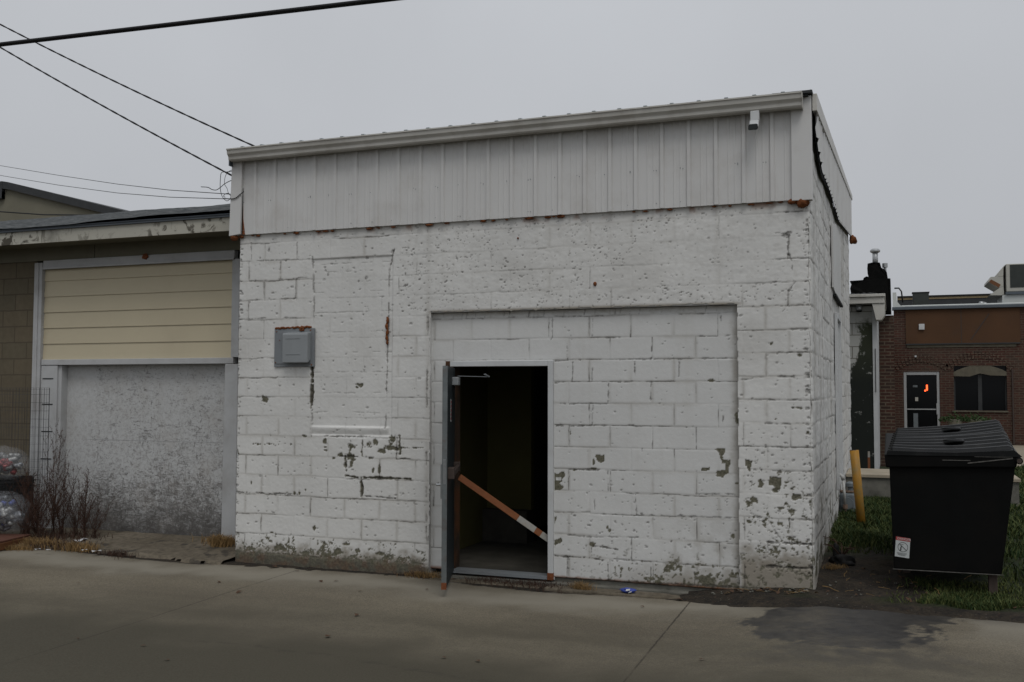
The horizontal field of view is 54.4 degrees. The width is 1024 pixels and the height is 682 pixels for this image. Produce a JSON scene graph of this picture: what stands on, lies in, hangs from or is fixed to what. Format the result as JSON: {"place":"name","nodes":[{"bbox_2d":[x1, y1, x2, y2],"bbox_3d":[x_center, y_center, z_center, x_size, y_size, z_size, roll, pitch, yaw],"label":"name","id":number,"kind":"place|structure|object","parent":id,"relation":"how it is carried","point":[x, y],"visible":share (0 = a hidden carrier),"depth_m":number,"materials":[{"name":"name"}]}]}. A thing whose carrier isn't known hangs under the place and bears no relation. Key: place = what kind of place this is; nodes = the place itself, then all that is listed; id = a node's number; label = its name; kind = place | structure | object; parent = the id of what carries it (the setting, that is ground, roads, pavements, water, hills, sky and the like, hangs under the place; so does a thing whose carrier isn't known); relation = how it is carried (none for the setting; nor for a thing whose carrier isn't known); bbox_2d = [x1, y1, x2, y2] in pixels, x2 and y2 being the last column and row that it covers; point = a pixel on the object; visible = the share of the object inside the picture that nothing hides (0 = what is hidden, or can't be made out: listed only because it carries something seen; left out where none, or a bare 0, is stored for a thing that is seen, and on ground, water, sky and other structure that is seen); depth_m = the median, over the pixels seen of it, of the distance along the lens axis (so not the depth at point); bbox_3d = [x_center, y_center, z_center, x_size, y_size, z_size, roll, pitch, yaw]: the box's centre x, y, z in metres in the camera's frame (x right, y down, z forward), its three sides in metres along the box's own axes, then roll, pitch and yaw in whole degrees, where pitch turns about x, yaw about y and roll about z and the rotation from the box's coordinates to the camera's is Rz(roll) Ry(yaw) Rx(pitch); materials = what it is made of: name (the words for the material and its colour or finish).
{"place":"outdoors","nodes":[
{"label":"outdoors","id":0,"kind":"place"},
{"bbox_2d":[0,211,88,215],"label":"sagging cable","id":1,"kind":"object","parent":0,"point":[43,214],"visible":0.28,"depth_m":19.55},
{"bbox_2d":[0,0,399,46],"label":"overhead cable","id":2,"kind":"object","parent":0,"point":[206,20],"visible":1,"depth_m":8.51,"materials":[{"name":"black rubber"}]},
{"bbox_2d":[0,549,1023,681],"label":"alley","id":3,"kind":"structure","parent":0,"point":[69,616],"depth_m":7.29,"materials":[{"name":"concrete"}]},
{"bbox_2d":[0,534,32,550],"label":"pallet","id":4,"kind":"object","parent":3,"relation":"on","point":[5,539],"visible":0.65,"depth_m":11.39,"materials":[{"name":"brown wood"}]},
{"bbox_3d":[-6.009,2.028,11.827,0.687,0.501,0.591,-1,-3,21],"label":"can bag","id":5,"kind":"object","parent":4,"relation":"on","visible":0},
{"bbox_2d":[0,507,6,517],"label":"drink can","id":6,"kind":"object","parent":5,"relation":"in","point":[2,509],"visible":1,"depth_m":11.58,"materials":[{"name":"silver metal"}]},
{"bbox_2d":[8,499,16,506],"bbox_3d":[-5.870,1.902,11.717,0.079,0.066,0.050,-37,21,-23],"label":"drink can","id":7,"kind":"object","parent":5,"relation":"in","point":[11,503],"visible":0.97,"depth_m":11.70,"materials":[{"name":"blue metal"}]},
{"bbox_2d":[620,587,636,592],"bbox_3d":[1.034,2.213,8.853,0.113,0.047,0.133,2,-3,-33],"label":"blue wrapper","id":8,"kind":"object","parent":3,"relation":"on","point":[628,590],"visible":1,"depth_m":8.82,"materials":[{"name":"blue plastic"}]},
{"bbox_2d":[0,0,1023,314],"label":"sky","id":9,"kind":"structure","parent":0,"point":[922,101],"materials":[{"name":"grey"}]},
{"bbox_2d":[2,466,1023,622],"bbox_3d":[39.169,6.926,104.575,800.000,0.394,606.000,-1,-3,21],"label":"ground","id":10,"kind":"structure","parent":0,"point":[881,564],"depth_m":8.44,"materials":[{"name":"brown soil"}]},
{"bbox_2d":[1,542,36,550],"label":"dry grass tuft","id":11,"kind":"object","parent":10,"relation":"on","point":[15,547],"visible":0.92,"depth_m":11.20,"materials":[{"name":"plant"}]},
{"bbox_2d":[0,181,127,220],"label":"gable building","id":12,"kind":"structure","parent":10,"relation":"on","point":[18,198],"depth_m":38.06,"materials":[{"name":"beige paint"}]},
{"bbox_2d":[0,525,234,564],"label":"apron","id":13,"kind":"object","parent":10,"relation":"on","point":[184,548],"visible":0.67,"depth_m":11.22,"materials":[{"name":"concrete"}]},
{"bbox_2d":[0,475,39,521],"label":"wire shelf","id":14,"kind":"object","parent":13,"relation":"on","point":[10,481],"visible":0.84,"depth_m":12.25,"materials":[{"name":"black metal"}]},
{"bbox_3d":[-6.136,1.479,12.063,0.655,0.430,0.592,-1,-3,21],"label":"can bag","id":15,"kind":"object","parent":14,"relation":"on","visible":0},
{"bbox_2d":[8,456,17,461],"bbox_3d":[-5.977,1.415,11.934,0.112,0.066,0.050,-14,-31,-32],"label":"drink can","id":16,"kind":"object","parent":15,"relation":"in","point":[13,458],"visible":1,"depth_m":11.92,"materials":[{"name":"silver metal"}]},
{"bbox_2d":[10,468,16,474],"bbox_3d":[-5.974,1.565,11.952,0.066,0.050,0.077,26,22,-19],"label":"drink can","id":17,"kind":"object","parent":15,"relation":"in","point":[13,471],"visible":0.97,"depth_m":11.93,"materials":[{"name":"red metal"}]},
{"bbox_2d":[13,453,20,462],"bbox_3d":[-5.950,1.408,11.990,0.066,0.122,0.050,42,-2,-31],"label":"drink can","id":18,"kind":"object","parent":15,"relation":"in","point":[18,455],"visible":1,"depth_m":11.97,"materials":[{"name":"silver metal"}]},
{"bbox_2d":[13,462,22,467],"bbox_3d":[-5.925,1.491,11.963,0.102,0.050,0.066,-16,-30,-33],"label":"drink can","id":19,"kind":"object","parent":15,"relation":"in","point":[20,464],"visible":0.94,"depth_m":11.95,"materials":[{"name":"silver metal"}]},
{"bbox_2d":[0,388,49,527],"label":"wire cage","id":20,"kind":"object","parent":13,"relation":"on","point":[26,418],"visible":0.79,"depth_m":12.07,"materials":[{"name":"grey metal"}]},
{"bbox_2d":[13,466,42,533],"bbox_3d":[-5.862,1.912,11.964,0.659,0.850,0.226,-2,-3,36],"label":"dry weed","id":21,"kind":"object","parent":13,"relation":"on","point":[23,511],"visible":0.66,"depth_m":11.93,"materials":[{"name":"brown plant"}]},
{"bbox_2d":[6,478,52,534],"bbox_3d":[-5.692,1.954,11.725,0.195,0.734,0.569,-1,-3,27],"label":"dry weed","id":22,"kind":"object","parent":13,"relation":"on","point":[28,529],"visible":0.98,"depth_m":11.73,"materials":[{"name":"brown plant"}]},
{"bbox_2d":[14,457,48,533],"bbox_3d":[-5.761,1.859,11.978,0.372,0.967,0.589,0,-3,-2],"label":"dry weed","id":23,"kind":"object","parent":13,"relation":"on","point":[35,530],"visible":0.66,"depth_m":11.97,"materials":[{"name":"brown plant"}]},
{"bbox_2d":[0,532,77,548],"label":"dry grass tuft","id":24,"kind":"object","parent":13,"relation":"on","point":[43,536],"visible":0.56,"depth_m":11.59,"materials":[{"name":"brown plant"}]},
{"bbox_2d":[13,471,68,535],"bbox_3d":[-5.527,1.919,11.720,0.629,0.812,0.216,2,-3,-33],"label":"dry weed","id":25,"kind":"object","parent":13,"relation":"on","point":[45,520],"visible":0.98,"depth_m":11.72,"materials":[{"name":"brown plant"}]},
{"bbox_2d":[10,536,84,548],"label":"dry grass tuft","id":26,"kind":"object","parent":13,"relation":"on","point":[30,540],"visible":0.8,"depth_m":11.33,"materials":[{"name":"plant"}]},
{"bbox_2d":[37,420,71,532],"bbox_3d":[-5.475,1.629,11.997,0.366,1.415,0.626,0,-3,0],"label":"dry weed","id":27,"kind":"object","parent":13,"relation":"on","point":[56,481],"visible":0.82,"depth_m":12.04,"materials":[{"name":"brown plant"}]},
{"bbox_2d":[19,539,96,551],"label":"dry grass tuft","id":28,"kind":"object","parent":13,"relation":"on","point":[57,548],"visible":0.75,"depth_m":11.26,"materials":[{"name":"brown plant"}]},
{"bbox_2d":[40,464,80,536],"bbox_3d":[-5.336,1.861,11.809,0.577,0.948,0.364,-2,-4,39],"label":"dry weed","id":29,"kind":"object","parent":13,"relation":"on","point":[61,525],"visible":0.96,"depth_m":11.83,"materials":[{"name":"brown plant"}]},
{"bbox_2d":[10,529,112,541],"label":"dry grass tuft","id":30,"kind":"object","parent":13,"relation":"on","point":[62,534],"visible":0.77,"depth_m":11.68,"materials":[{"name":"brown plant"}]},
{"bbox_2d":[59,464,88,535],"bbox_3d":[-5.189,1.888,11.808,0.342,0.890,0.542,2,-3,-31],"label":"dry weed","id":31,"kind":"object","parent":13,"relation":"on","point":[74,522],"visible":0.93,"depth_m":11.81,"materials":[{"name":"brown plant"}]},
{"bbox_2d":[39,540,119,552],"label":"dry grass tuft","id":32,"kind":"object","parent":13,"relation":"on","point":[68,546],"visible":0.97,"depth_m":11.13,"materials":[{"name":"plant"}]},
{"bbox_2d":[76,466,96,537],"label":"dry weed","id":33,"kind":"object","parent":13,"relation":"on","point":[85,505],"visible":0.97,"depth_m":11.73,"materials":[{"name":"brown plant"}]},
{"bbox_2d":[74,488,116,537],"bbox_3d":[-4.893,2.008,11.688,0.479,0.618,0.164,3,-4,-43],"label":"dry weed","id":34,"kind":"object","parent":13,"relation":"on","point":[98,525],"visible":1,"depth_m":11.69,"materials":[{"name":"brown plant"}]},
{"bbox_2d":[96,548,138,559],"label":"dry grass tuft","id":35,"kind":"object","parent":13,"relation":"on","point":[120,554],"visible":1,"depth_m":10.84,"materials":[{"name":"brown plant"}]},
{"bbox_2d":[0,204,239,536],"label":"garage building","id":36,"kind":"structure","parent":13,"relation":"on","point":[119,334],"depth_m":12.11,"materials":[{"name":"beige concrete"}]},
{"bbox_2d":[190,533,234,545],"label":"dry grass tuft","id":37,"kind":"object","parent":13,"relation":"on","point":[202,540],"visible":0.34,"depth_m":11.31,"materials":[{"name":"plant"}]},
{"bbox_2d":[203,532,234,547],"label":"dry grass tuft","id":38,"kind":"object","parent":13,"relation":"on","point":[217,541],"visible":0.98,"depth_m":11.08,"materials":[{"name":"plant"}]},
{"bbox_2d":[391,571,432,577],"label":"dry grass tuft","id":39,"kind":"object","parent":10,"relation":"on","point":[408,575],"visible":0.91,"depth_m":9.71,"materials":[{"name":"brown plant"}]},
{"bbox_2d":[403,570,465,578],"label":"dry grass tuft","id":40,"kind":"object","parent":10,"relation":"on","point":[424,574],"visible":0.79,"depth_m":9.63,"materials":[{"name":"plant"}]},
{"bbox_2d":[459,575,527,588],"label":"dry grass tuft","id":41,"kind":"object","parent":10,"relation":"on","point":[485,580],"visible":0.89,"depth_m":9.37,"materials":[{"name":"brown plant"}]},
{"bbox_2d":[493,575,576,591],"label":"dry grass tuft","id":42,"kind":"object","parent":10,"relation":"on","point":[534,584],"visible":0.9,"depth_m":9.20,"materials":[{"name":"brown plant"}]},
{"bbox_2d":[226,90,856,598],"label":"block building","id":43,"kind":"structure","parent":10,"relation":"on","point":[608,352],"depth_m":9.46,"materials":[{"name":"white brick"}]},
{"bbox_2d":[0,175,222,198],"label":"thin wire","id":44,"kind":"object","parent":43,"relation":"attached to","point":[122,193],"visible":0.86,"depth_m":14.10,"materials":[{"name":"grey metal"}]},
{"bbox_2d":[0,165,230,194],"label":"thin wire","id":45,"kind":"object","parent":43,"relation":"attached to","point":[123,184],"visible":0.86,"depth_m":14.09,"materials":[{"name":"grey metal"}]},
{"bbox_2d":[0,47,231,175],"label":"service cable","id":46,"kind":"object","parent":43,"relation":"attached to","point":[186,151],"visible":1,"depth_m":11.34,"materials":[{"name":"black rubber"}]},
{"bbox_2d":[0,24,254,145],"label":"service cable","id":47,"kind":"object","parent":43,"relation":"attached to","point":[239,139],"visible":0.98,"depth_m":11.62,"materials":[{"name":"black rubber"}]},
{"bbox_2d":[220,171,231,200],"bbox_3d":[-3.084,-1.662,10.737,0.181,0.326,0.046,-1,-3,21],"label":"loose wire","id":48,"kind":"object","parent":43,"relation":"hanging from","point":[220,188],"visible":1,"depth_m":10.74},
{"bbox_2d":[274,325,314,366],"bbox_3d":[-2.270,0.053,10.314,0.480,0.427,0.100,-1,-3,21],"label":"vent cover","id":49,"kind":"object","parent":43,"relation":"attached to","point":[294,347],"visible":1,"depth_m":10.27,"materials":[{"name":"grey metal"}]},
{"bbox_2d":[436,366,489,589],"bbox_3d":[-0.552,1.219,9.246,0.396,1.955,0.978,-1,-3,21],"label":"door","id":50,"kind":"structure","parent":43,"relation":"in","point":[449,468],"depth_m":8.82,"materials":[{"name":"grey metal"}]},
{"bbox_2d":[458,475,547,541],"bbox_3d":[-0.068,1.570,9.336,0.893,0.650,0.034,1,-3,-11],"label":"prop bar","id":51,"kind":"object","parent":43,"relation":"attached to","point":[503,507],"visible":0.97,"depth_m":9.32,"materials":[{"name":"orange paint"}]},
{"bbox_2d":[838,327,840,483],"bbox_3d":[4.003,0.766,12.256,0.008,2.030,0.780,-1,-3,21],"label":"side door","id":52,"kind":"structure","parent":43,"relation":"in","point":[838,327],"depth_m":12.54,"materials":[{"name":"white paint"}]},
{"bbox_2d":[839,473,854,511],"bbox_3d":[4.151,1.903,12.378,0.210,0.532,0.280,-1,-3,21],"label":"gas meter","id":53,"kind":"object","parent":43,"relation":"attached to","point":[846,500],"visible":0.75,"depth_m":12.31,"materials":[{"name":"paint"}]},
{"bbox_2d":[567,580,596,590],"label":"dry grass tuft","id":54,"kind":"object","parent":10,"relation":"on","point":[579,585],"visible":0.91,"depth_m":9.00,"materials":[{"name":"plant"}]},
{"bbox_2d":[820,561,845,569],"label":"dry grass tuft","id":55,"kind":"object","parent":10,"relation":"on","point":[833,566],"visible":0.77,"depth_m":9.08,"materials":[{"name":"plant"}]},
{"bbox_2d":[823,536,856,565],"bbox_3d":[3.064,1.990,9.331,0.289,0.285,0.349,0,-3,7],"label":"dead shrub stump","id":56,"kind":"object","parent":10,"relation":"on","point":[839,557],"visible":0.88,"depth_m":9.26,"materials":[{"name":"brown wood"}]},
{"bbox_2d":[850,450,864,522],"bbox_3d":[3.969,1.709,11.440,0.170,0.913,0.101,-1,-3,21],"label":"bollard","id":57,"kind":"object","parent":10,"relation":"on","point":[857,483],"visible":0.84,"depth_m":11.41,"materials":[{"name":"yellow paint"}]},
{"bbox_2d":[868,451,869,468],"bbox_3d":[6.067,2.148,16.939,0.036,0.540,0.040,-1,-3,21],"label":"marker stake","id":58,"kind":"object","parent":10,"relation":"on","point":[868,459],"visible":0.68,"depth_m":16.93,"materials":[{"name":"orange paint"}]},
{"bbox_2d":[879,315,894,465],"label":"brick pier","id":59,"kind":"structure","parent":10,"relation":"on","point":[886,376],"depth_m":20.18,"materials":[{"name":"brown brick"}]},
{"bbox_2d":[846,468,1020,506],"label":"stoop wall","id":60,"kind":"structure","parent":10,"relation":"on","point":[875,482],"depth_m":13.93,"materials":[{"name":"concrete"}]},
{"bbox_2d":[884,420,1022,594],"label":"dumpster","id":61,"kind":"object","parent":10,"relation":"on","point":[951,487],"visible":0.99,"depth_m":8.19,"materials":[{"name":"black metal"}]},
{"bbox_2d":[892,287,1023,445],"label":"brick building","id":62,"kind":"structure","parent":10,"relation":"on","point":[962,359],"depth_m":28.24,"materials":[{"name":"brown brick"}]},
{"bbox_2d":[912,292,928,304],"bbox_3d":[12.221,-1.092,29.809,0.483,0.708,0.540,-1,-3,21],"label":"roof vent","id":63,"kind":"object","parent":62,"relation":"on","point":[920,298],"visible":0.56,"depth_m":29.59,"materials":[{"name":"grey metal"}]},
{"bbox_2d":[903,371,939,427],"bbox_3d":[11.739,1.914,28.551,0.953,2.078,0.110,-1,-3,21],"label":"door","id":64,"kind":"structure","parent":62,"relation":"in","point":[921,389],"depth_m":28.57,"materials":[{"name":"metal"}]},
{"bbox_2d":[897,293,997,304],"bbox_3d":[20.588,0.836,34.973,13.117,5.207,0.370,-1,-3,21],"label":"parapet wall","id":65,"kind":"structure","parent":62,"relation":"on","point":[956,299],"depth_m":36.60,"materials":[{"name":"grey metal"}]},
{"bbox_2d":[952,366,1008,411],"bbox_3d":[13.153,1.338,28.057,1.432,1.321,0.200,-1,-3,21],"label":"window","id":66,"kind":"structure","parent":62,"relation":"in","point":[975,387],"depth_m":28.08,"materials":[{"name":"black glass"}]},
{"bbox_2d":[984,263,1023,302],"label":"rooftop unit","id":67,"kind":"object","parent":62,"relation":"on","point":[1005,284],"visible":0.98,"depth_m":29.68,"materials":[{"name":"metal"}]},
{"bbox_2d":[849,293,885,468],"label":"stained block building","id":68,"kind":"structure","parent":0,"point":[867,313],"depth_m":17.30,"materials":[{"name":"concrete"}]},
{"bbox_2d":[850,248,890,314],"bbox_3d":[7.328,-1.211,20.387,0.786,1.358,0.480,-1,-3,21],"label":"tarred chimney","id":69,"kind":"object","parent":68,"relation":"on","point":[877,280],"visible":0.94,"depth_m":20.18,"materials":[{"name":"brick"}]},
{"bbox_2d":[828,464,1023,610],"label":"grass","id":70,"kind":"structure","parent":0,"point":[846,530],"depth_m":9.76,"materials":[{"name":"green plant"}]},
{"bbox_2d":[1013,445,1023,465],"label":"pavement","id":71,"kind":"structure","parent":0,"point":[1019,449],"depth_m":25.13,"materials":[{"name":"beige concrete"}]},
{"bbox_2d":[938,411,968,424],"bbox_3d":[12.237,2.405,27.535,0.844,0.939,0.619,-1,-3,21],"label":"planter","id":72,"kind":"object","parent":71,"relation":"on","point":[950,420],"visible":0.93,"depth_m":27.45,"materials":[{"name":"green plant"}]},
{"bbox_2d":[958,412,991,422],"bbox_3d":[12.708,2.413,27.372,0.864,0.909,0.608,-1,-3,21],"label":"planter","id":73,"kind":"object","parent":71,"relation":"on","point":[978,418],"visible":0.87,"depth_m":27.26,"materials":[{"name":"green plant"}]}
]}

